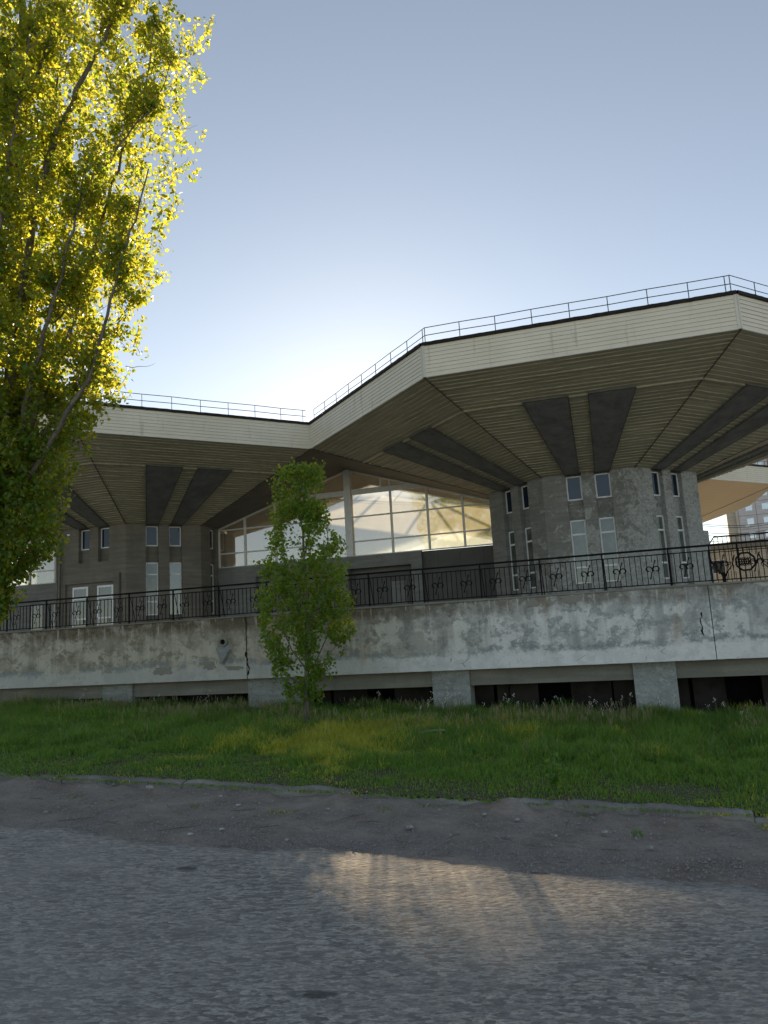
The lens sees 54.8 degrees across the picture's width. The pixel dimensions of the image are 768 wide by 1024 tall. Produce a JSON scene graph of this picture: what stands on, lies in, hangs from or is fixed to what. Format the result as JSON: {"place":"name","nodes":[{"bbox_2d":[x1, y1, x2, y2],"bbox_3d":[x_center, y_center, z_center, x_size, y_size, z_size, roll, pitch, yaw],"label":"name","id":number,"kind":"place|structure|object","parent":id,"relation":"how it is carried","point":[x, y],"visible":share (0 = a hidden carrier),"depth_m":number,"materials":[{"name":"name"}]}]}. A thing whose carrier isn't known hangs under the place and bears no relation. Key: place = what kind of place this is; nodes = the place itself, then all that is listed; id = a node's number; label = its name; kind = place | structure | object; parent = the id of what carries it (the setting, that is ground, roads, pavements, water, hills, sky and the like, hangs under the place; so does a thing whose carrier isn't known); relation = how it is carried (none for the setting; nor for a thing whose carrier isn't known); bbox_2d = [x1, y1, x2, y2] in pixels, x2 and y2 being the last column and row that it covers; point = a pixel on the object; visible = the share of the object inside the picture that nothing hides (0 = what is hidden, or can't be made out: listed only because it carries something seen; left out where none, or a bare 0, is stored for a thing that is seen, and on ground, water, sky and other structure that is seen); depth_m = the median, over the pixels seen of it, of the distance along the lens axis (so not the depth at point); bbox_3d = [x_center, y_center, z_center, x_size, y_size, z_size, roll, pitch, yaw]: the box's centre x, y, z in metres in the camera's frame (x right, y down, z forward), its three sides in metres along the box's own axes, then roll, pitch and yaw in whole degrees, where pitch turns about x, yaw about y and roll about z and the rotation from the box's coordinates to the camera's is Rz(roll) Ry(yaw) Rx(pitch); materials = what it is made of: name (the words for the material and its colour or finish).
{"place":"outdoors","nodes":[
{"label":"outdoors","id":0,"kind":"place"},
{"bbox_2d":[0,826,767,1023],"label":"road","id":1,"kind":"structure","parent":0,"point":[95,928],"depth_m":6.36,"materials":[{"name":"grey asphalt"}]},
{"bbox_2d":[0,775,767,888],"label":"dirt verge","id":2,"kind":"structure","parent":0,"point":[507,808],"depth_m":9.98,"materials":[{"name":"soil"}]},
{"bbox_2d":[146,785,153,789],"bbox_3d":[-3.864,4.544,12.230,0.139,0.085,0.149,-3,-9,0],"label":"loose stone","id":3,"kind":"object","parent":2,"relation":"on","point":[149,787],"visible":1,"depth_m":12.18,"materials":[{"name":"grey stone"}]},
{"bbox_2d":[159,825,200,830],"bbox_3d":[-2.791,4.289,10.092,0.569,0.026,0.088,0,-10,-18],"label":"twig","id":4,"kind":"object","parent":2,"relation":"on","point":[178,827],"visible":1,"depth_m":10.06,"materials":[{"name":"brown wood"}]},
{"bbox_2d":[406,824,413,828],"bbox_3d":[0.342,4.197,9.875,0.106,0.061,0.101,-3,-9,0],"label":"loose stone","id":5,"kind":"object","parent":2,"relation":"on","point":[409,826],"visible":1,"depth_m":9.84,"materials":[{"name":"grey stone"}]},
{"bbox_2d":[0,691,767,836],"bbox_3d":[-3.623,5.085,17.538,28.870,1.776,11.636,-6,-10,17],"label":"grass","id":6,"kind":"structure","parent":0,"point":[220,738],"depth_m":15.32,"materials":[{"name":"green plant"}]},
{"bbox_2d":[0,0,215,625],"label":"poplar tree","id":7,"kind":"object","parent":6,"relation":"on","point":[32,386],"visible":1,"depth_m":18.86,"materials":[{"name":"green plant"}]},
{"bbox_2d":[253,456,357,723],"bbox_3d":[-2.102,2.031,19.547,2.771,7.200,1.789,-3,-9,0],"label":"poplar tree","id":8,"kind":"object","parent":6,"relation":"on","point":[311,513],"visible":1,"depth_m":19.36,"materials":[{"name":"green plant"}]},
{"bbox_2d":[541,752,562,790],"bbox_3d":[2.636,4.033,11.525,0.316,0.582,0.227,-1,-10,-12],"label":"leafy weed","id":9,"kind":"object","parent":6,"relation":"on","point":[554,779],"visible":1,"depth_m":11.48,"materials":[{"name":"green plant"}]},
{"bbox_2d":[656,691,661,717],"bbox_3d":[6.726,4.799,18.042,0.166,0.818,0.373,-7,-10,23],"label":"flowering weed","id":10,"kind":"object","parent":6,"relation":"on","point":[660,705],"visible":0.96,"depth_m":18.04,"materials":[{"name":"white plant"}]},
{"bbox_2d":[0,693,767,763],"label":"seeding grass","id":11,"kind":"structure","parent":0,"point":[292,707],"depth_m":18.47,"materials":[{"name":"green plant"}]},
{"bbox_2d":[0,0,767,550],"label":"sky","id":12,"kind":"structure","parent":0,"point":[374,174],"materials":[{"name":"blue"}]},
{"bbox_2d":[703,524,767,527],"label":"power line","id":13,"kind":"object","parent":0,"point":[735,527],"visible":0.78,"depth_m":104.91,"materials":[{"name":"black paint"}]},
{"bbox_2d":[705,522,767,525],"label":"power line","id":14,"kind":"object","parent":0,"point":[733,525],"visible":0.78,"depth_m":104.64,"materials":[{"name":"black paint"}]},
{"bbox_2d":[712,530,765,533],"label":"power line","id":15,"kind":"object","parent":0,"point":[735,533],"visible":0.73,"depth_m":104.58,"materials":[{"name":"black paint"}]},
{"bbox_3d":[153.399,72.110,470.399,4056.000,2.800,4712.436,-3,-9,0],"label":"ground","id":16,"kind":"structure","parent":0,"visible":0},
{"bbox_2d":[0,579,767,713],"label":"terrace","id":17,"kind":"structure","parent":16,"relation":"on","point":[695,646],"depth_m":20.83,"materials":[{"name":"concrete"}]},
{"bbox_2d":[0,525,108,631],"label":"glazed side hall","id":18,"kind":"structure","parent":17,"relation":"on","point":[41,586],"depth_m":57.97,"materials":[{"name":"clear glass"}]},
{"bbox_2d":[31,605,42,629],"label":"window","id":19,"kind":"structure","parent":18,"relation":"in","point":[35,625],"depth_m":57.78,"materials":[{"name":"grey glass"}]},
{"bbox_2d":[51,604,54,628],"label":"window","id":20,"kind":"structure","parent":18,"relation":"in","point":[53,605],"depth_m":57.38,"materials":[{"name":"grey glass"}]},
{"bbox_2d":[12,390,361,628],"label":"octagonal pavilion","id":21,"kind":"structure","parent":17,"relation":"on","point":[164,494],"depth_m":48.05,"materials":[{"name":"grey concrete"}]},
{"bbox_2d":[72,587,87,626],"bbox_3d":[-20.365,6.857,49.654,1.230,3.630,0.080,-6,-10,16],"label":"door","id":22,"kind":"structure","parent":21,"relation":"in","point":[79,591],"depth_m":49.77,"materials":[{"name":"white plastic"}]},
{"bbox_2d":[81,530,88,550],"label":"window","id":23,"kind":"structure","parent":21,"relation":"in","point":[85,533],"depth_m":50.63,"materials":[{"name":"blue glass"}]},
{"bbox_2d":[101,528,108,548],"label":"window","id":24,"kind":"structure","parent":21,"relation":"in","point":[104,531],"depth_m":50.20,"materials":[{"name":"glass"}]},
{"bbox_2d":[97,584,112,625],"bbox_3d":[-18.484,6.661,49.119,1.260,3.630,0.080,-6,-10,16],"label":"door","id":25,"kind":"structure","parent":21,"relation":"in","point":[102,589],"depth_m":49.23,"materials":[{"name":"grey glass"}]},
{"bbox_2d":[146,526,157,545],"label":"window","id":26,"kind":"structure","parent":21,"relation":"in","point":[151,531],"depth_m":50.52,"materials":[{"name":"glass"}]},
{"bbox_2d":[146,563,157,615],"bbox_3d":[-15.638,5.172,49.902,0.773,3.540,0.422,-3,-9,-2],"label":"window","id":27,"kind":"structure","parent":21,"relation":"in","point":[151,568],"depth_m":49.94,"materials":[{"name":"grey glass"}]},
{"bbox_2d":[169,526,180,545],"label":"window","id":28,"kind":"structure","parent":21,"relation":"in","point":[174,532],"depth_m":51.25,"materials":[{"name":"glass"}]},
{"bbox_2d":[170,563,181,614],"bbox_3d":[-14.268,5.218,50.647,0.773,3.540,0.422,-3,-9,-2],"label":"window","id":29,"kind":"structure","parent":21,"relation":"in","point":[175,568],"depth_m":50.70,"materials":[{"name":"grey glass"}]},
{"bbox_2d":[210,530,212,548],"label":"window","id":30,"kind":"structure","parent":21,"relation":"in","point":[211,531],"depth_m":53.79,"materials":[{"name":"glass"}]},
{"bbox_2d":[211,564,213,613],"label":"window","id":31,"kind":"structure","parent":21,"relation":"in","point":[212,582],"depth_m":53.23,"materials":[{"name":"grey glass"}]},
{"bbox_2d":[218,470,496,616],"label":"glazed hall front","id":32,"kind":"structure","parent":17,"relation":"on","point":[379,524],"depth_m":50.72,"materials":[{"name":"clear glass"}]},
{"bbox_2d":[391,580,407,604],"bbox_3d":[1.069,6.102,50.165,1.100,2.880,0.040,-6,-10,16],"label":"door","id":33,"kind":"structure","parent":32,"relation":"in","point":[403,583],"depth_m":50.25,"materials":[{"name":"grey metal"}]},
{"bbox_2d":[0,539,767,631],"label":"iron railing","id":34,"kind":"object","parent":17,"relation":"on","point":[520,580],"visible":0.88,"depth_m":21.25,"materials":[{"name":"black metal"}]},
{"bbox_2d":[308,275,767,597],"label":"octagonal pavilion","id":35,"kind":"structure","parent":17,"relation":"on","point":[582,426],"depth_m":38.37,"materials":[{"name":"grey concrete"}]},
{"bbox_2d":[505,491,511,513],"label":"window","id":36,"kind":"structure","parent":35,"relation":"in","point":[508,494],"depth_m":45.10,"materials":[{"name":"black glass"}]},
{"bbox_2d":[509,531,518,590],"bbox_3d":[7.878,2.905,44.331,0.422,3.540,0.773,-3,-9,-2],"label":"window","id":37,"kind":"structure","parent":35,"relation":"in","point":[511,534],"depth_m":44.52,"materials":[{"name":"grey glass"}]},
{"bbox_2d":[521,485,528,509],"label":"window","id":38,"kind":"structure","parent":35,"relation":"in","point":[524,488],"depth_m":43.73,"materials":[{"name":"black glass"}]},
{"bbox_2d":[525,527,535,588],"bbox_3d":[8.619,2.638,42.984,0.422,3.540,0.773,-3,-9,-2],"label":"window","id":39,"kind":"structure","parent":35,"relation":"in","point":[527,530],"depth_m":43.15,"materials":[{"name":"grey glass"}]},
{"bbox_2d":[565,476,582,500],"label":"window","id":40,"kind":"structure","parent":35,"relation":"in","point":[573,484],"depth_m":41.76,"materials":[{"name":"glass"}]},
{"bbox_2d":[570,520,591,583],"bbox_3d":[10.921,2.203,41.160,0.840,3.540,0.050,-6,-10,16],"label":"window","id":41,"kind":"structure","parent":35,"relation":"in","point":[578,527],"depth_m":41.19,"materials":[{"name":"grey glass"}]},
{"bbox_2d":[594,472,611,497],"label":"window","id":42,"kind":"structure","parent":35,"relation":"in","point":[602,480],"depth_m":41.32,"materials":[{"name":"glass"}]},
{"bbox_2d":[599,517,620,581],"bbox_3d":[12.414,2.047,40.734,0.840,3.540,0.050,-6,-10,16],"label":"window","id":43,"kind":"structure","parent":35,"relation":"in","point":[607,525],"depth_m":40.77,"materials":[{"name":"grey glass"}]},
{"bbox_2d":[651,472,660,495],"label":"window","id":44,"kind":"structure","parent":35,"relation":"in","point":[655,479],"depth_m":41.74,"materials":[{"name":"black glass"}]},
{"bbox_2d":[656,515,669,578],"bbox_3d":[15.359,1.935,41.065,0.773,3.540,0.422,-3,-9,-2],"label":"window","id":45,"kind":"structure","parent":35,"relation":"in","point":[660,521],"depth_m":41.19,"materials":[{"name":"grey glass"}]},
{"bbox_2d":[671,473,679,496],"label":"window","id":46,"kind":"structure","parent":35,"relation":"in","point":[674,479],"depth_m":42.49,"materials":[{"name":"black glass"}]},
{"bbox_2d":[676,516,689,578],"bbox_3d":[16.729,1.981,41.810,0.773,3.540,0.422,-3,-9,-2],"label":"window","id":47,"kind":"structure","parent":35,"relation":"in","point":[681,536],"depth_m":41.93,"materials":[{"name":"grey glass"}]},
{"bbox_2d":[524,459,767,522],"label":"octagonal pavilion","id":48,"kind":"structure","parent":17,"relation":"on","point":[732,491],"depth_m":67.10,"materials":[{"name":"beige concrete"}]},
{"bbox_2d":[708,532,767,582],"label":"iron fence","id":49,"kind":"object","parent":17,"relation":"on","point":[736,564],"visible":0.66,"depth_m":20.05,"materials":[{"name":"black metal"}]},
{"bbox_2d":[710,539,767,582],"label":"wall","id":50,"kind":"structure","parent":17,"relation":"on","point":[736,569],"depth_m":80.50,"materials":[{"name":"concrete"}]},
{"bbox_2d":[712,559,725,573],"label":"window","id":51,"kind":"structure","parent":50,"relation":"in","point":[723,567],"depth_m":81.22,"materials":[{"name":"white glass"}]},
{"bbox_2d":[0,772,767,824],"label":"kerb","id":52,"kind":"structure","parent":16,"relation":"on","point":[592,804],"depth_m":11.27,"materials":[{"name":"concrete"}]},
{"bbox_2d":[726,458,767,541],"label":"apartment block","id":53,"kind":"structure","parent":16,"relation":"on","point":[756,512],"depth_m":150.23,"materials":[{"name":"grey concrete"}]},
{"bbox_2d":[745,504,752,510],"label":"window","id":54,"kind":"structure","parent":53,"relation":"in","point":[749,508],"depth_m":150.60,"materials":[{"name":"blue glass"}]},
{"bbox_2d":[747,518,754,524],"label":"window","id":55,"kind":"structure","parent":53,"relation":"in","point":[750,521],"depth_m":150.19,"materials":[{"name":"blue glass"}]},
{"bbox_2d":[761,502,767,508],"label":"window","id":56,"kind":"structure","parent":53,"relation":"in","point":[764,505],"depth_m":149.46,"materials":[{"name":"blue glass"}]}
]}

